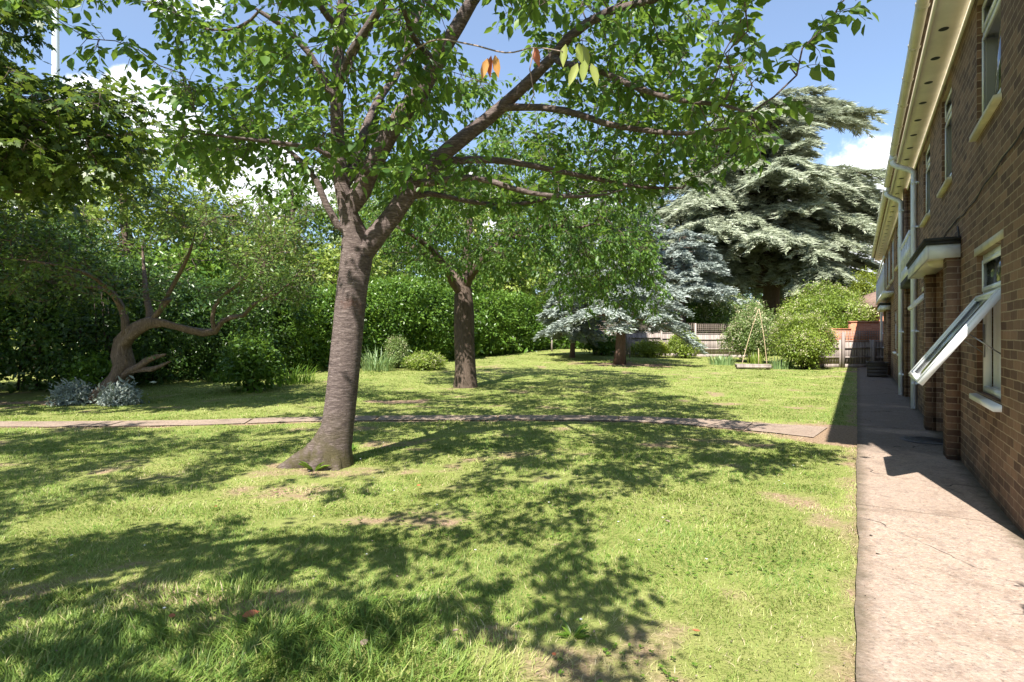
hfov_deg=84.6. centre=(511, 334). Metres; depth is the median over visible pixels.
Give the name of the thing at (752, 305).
shrub
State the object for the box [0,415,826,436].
garden path
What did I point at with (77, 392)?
sage plant
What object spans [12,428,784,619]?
daisies
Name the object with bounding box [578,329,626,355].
shrub
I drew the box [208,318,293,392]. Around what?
shrub
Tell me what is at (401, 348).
shrub
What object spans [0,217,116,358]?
tree
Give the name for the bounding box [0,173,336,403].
gnarled tree
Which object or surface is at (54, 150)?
maple tree
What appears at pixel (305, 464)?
weed
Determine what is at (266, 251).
tree
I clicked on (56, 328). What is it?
hedge
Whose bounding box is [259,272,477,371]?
hedge
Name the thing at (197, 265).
tree
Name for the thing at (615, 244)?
cherry tree
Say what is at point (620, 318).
spruce tree
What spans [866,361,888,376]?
planter trough
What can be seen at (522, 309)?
hedge
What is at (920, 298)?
window
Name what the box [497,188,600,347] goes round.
tree
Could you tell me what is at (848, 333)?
trellis
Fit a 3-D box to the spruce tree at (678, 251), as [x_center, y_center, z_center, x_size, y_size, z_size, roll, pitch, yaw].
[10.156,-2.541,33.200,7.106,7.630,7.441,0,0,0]
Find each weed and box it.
[298,460,329,470]
[554,619,591,638]
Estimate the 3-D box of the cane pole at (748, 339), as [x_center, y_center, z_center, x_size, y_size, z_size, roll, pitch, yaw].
[10.367,0.188,24.547,0.760,2.635,0.034,0,0,8]
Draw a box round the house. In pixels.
[825,292,879,321]
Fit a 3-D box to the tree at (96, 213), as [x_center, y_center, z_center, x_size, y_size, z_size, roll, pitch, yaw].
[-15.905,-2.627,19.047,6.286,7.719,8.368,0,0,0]
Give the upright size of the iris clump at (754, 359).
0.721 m
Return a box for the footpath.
[855,367,1023,681]
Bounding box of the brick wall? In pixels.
[831,321,879,341]
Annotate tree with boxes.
[0,0,181,229]
[0,0,878,470]
[0,166,127,367]
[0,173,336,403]
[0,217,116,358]
[71,224,254,365]
[83,118,254,277]
[131,181,301,278]
[213,236,309,336]
[234,166,338,288]
[285,239,421,356]
[316,177,455,318]
[358,120,673,387]
[401,152,545,294]
[401,256,524,354]
[471,248,560,342]
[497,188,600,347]
[532,239,607,357]
[537,154,708,364]
[556,207,627,329]
[590,256,677,331]
[628,84,891,347]
[632,229,748,329]
[677,291,802,330]
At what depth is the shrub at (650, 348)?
30.15 m
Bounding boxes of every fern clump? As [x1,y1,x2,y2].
[200,367,234,382]
[264,362,320,384]
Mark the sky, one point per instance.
(868, 71)
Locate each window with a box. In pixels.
[886,250,889,289]
[889,239,893,283]
[908,245,1001,411]
[908,293,923,310]
[920,144,929,226]
[937,86,951,197]
[969,0,1001,141]
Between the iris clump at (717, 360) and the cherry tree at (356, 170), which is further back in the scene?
the iris clump at (717, 360)
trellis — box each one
[830,331,859,340]
[856,330,879,340]
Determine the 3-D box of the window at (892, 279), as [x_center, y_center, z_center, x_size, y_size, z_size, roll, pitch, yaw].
[12.788,-2.483,18.903,0.120,1.436,1.680,0,0,32]
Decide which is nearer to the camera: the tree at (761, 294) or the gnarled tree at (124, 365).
the gnarled tree at (124, 365)
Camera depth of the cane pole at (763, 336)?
24.34 m
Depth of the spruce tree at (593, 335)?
28.50 m
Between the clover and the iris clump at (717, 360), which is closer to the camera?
the clover
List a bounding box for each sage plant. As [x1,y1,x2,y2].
[29,375,100,405]
[88,375,155,405]
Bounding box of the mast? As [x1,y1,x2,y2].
[52,0,59,220]
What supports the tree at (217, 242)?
on the ground at (832, 652)
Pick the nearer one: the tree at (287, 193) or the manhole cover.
the manhole cover
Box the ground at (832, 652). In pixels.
[0,336,1010,681]
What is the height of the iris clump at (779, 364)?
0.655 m
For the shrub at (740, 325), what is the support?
on the ground at (832, 652)
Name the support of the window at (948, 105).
in the apartment block
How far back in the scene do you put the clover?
4.25 m
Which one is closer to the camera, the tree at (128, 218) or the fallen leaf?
the fallen leaf
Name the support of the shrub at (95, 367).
on the ground at (832, 652)
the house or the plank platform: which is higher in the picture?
the house
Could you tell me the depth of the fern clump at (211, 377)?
16.42 m
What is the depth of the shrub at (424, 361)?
20.95 m
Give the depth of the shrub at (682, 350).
30.05 m
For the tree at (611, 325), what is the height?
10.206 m
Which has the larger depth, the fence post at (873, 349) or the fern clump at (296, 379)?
the fence post at (873, 349)
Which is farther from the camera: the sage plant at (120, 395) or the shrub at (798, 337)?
the shrub at (798, 337)
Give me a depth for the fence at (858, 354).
24.99 m
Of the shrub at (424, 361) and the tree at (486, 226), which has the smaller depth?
the shrub at (424, 361)
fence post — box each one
[841,332,844,367]
[872,339,874,360]
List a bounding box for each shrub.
[59,344,134,391]
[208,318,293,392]
[380,334,411,367]
[401,350,447,370]
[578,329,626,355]
[628,338,671,357]
[662,299,725,334]
[666,330,704,358]
[696,293,781,334]
[716,307,780,362]
[765,309,839,369]
[775,276,878,329]
[818,279,867,313]
[842,266,878,298]
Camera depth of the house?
32.66 m
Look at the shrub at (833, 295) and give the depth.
32.04 m
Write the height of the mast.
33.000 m
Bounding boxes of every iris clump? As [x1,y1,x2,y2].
[360,346,404,371]
[707,354,736,365]
[745,352,764,363]
[767,356,794,368]
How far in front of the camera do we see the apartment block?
6.04 m
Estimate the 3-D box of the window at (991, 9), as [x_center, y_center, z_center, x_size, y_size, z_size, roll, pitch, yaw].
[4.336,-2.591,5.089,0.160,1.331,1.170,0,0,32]
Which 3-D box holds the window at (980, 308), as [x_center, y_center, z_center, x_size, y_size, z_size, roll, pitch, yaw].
[4.138,-0.071,5.210,0.709,1.411,1.170,0,0,32]
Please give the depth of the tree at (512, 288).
35.33 m
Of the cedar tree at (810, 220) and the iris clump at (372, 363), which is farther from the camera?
the cedar tree at (810, 220)
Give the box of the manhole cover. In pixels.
[900,436,942,444]
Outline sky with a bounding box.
[0,0,915,330]
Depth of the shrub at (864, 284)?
35.82 m
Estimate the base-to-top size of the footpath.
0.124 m
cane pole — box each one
[742,309,758,363]
[759,309,766,363]
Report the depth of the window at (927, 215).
9.88 m
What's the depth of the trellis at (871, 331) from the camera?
26.73 m
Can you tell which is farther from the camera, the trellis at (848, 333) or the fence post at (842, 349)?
the trellis at (848, 333)
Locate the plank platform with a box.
[735,364,771,369]
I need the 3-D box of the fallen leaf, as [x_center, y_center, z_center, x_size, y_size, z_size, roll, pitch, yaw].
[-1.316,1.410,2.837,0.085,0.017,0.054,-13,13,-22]
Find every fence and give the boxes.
[593,321,764,357]
[809,340,883,367]
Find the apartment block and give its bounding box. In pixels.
[871,0,1023,535]
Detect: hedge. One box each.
[0,202,186,393]
[92,256,324,386]
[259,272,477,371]
[425,278,597,358]
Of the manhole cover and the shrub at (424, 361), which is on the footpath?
the manhole cover
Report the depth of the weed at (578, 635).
2.71 m
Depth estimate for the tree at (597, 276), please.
46.79 m
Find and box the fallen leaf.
[242,610,259,616]
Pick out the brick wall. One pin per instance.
(853, 326)
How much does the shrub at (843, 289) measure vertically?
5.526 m
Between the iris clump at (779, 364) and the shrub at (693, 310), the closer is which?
the iris clump at (779, 364)
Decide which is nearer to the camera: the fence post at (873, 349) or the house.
the fence post at (873, 349)
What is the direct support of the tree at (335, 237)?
on the ground at (832, 652)
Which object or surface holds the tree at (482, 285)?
on the ground at (832, 652)
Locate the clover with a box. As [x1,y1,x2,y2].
[2,430,845,681]
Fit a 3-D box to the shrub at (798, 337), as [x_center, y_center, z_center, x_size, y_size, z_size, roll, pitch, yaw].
[12.423,0.309,24.001,2.824,2.839,2.584,0,0,0]
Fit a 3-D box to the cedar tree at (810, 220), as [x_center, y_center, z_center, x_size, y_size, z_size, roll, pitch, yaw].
[18.606,-8.454,43.035,21.610,19.183,19.386,0,0,-20]
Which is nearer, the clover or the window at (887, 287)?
the clover
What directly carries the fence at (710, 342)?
on the ground at (832, 652)
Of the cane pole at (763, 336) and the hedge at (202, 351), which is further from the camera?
the cane pole at (763, 336)
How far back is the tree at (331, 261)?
25.61 m

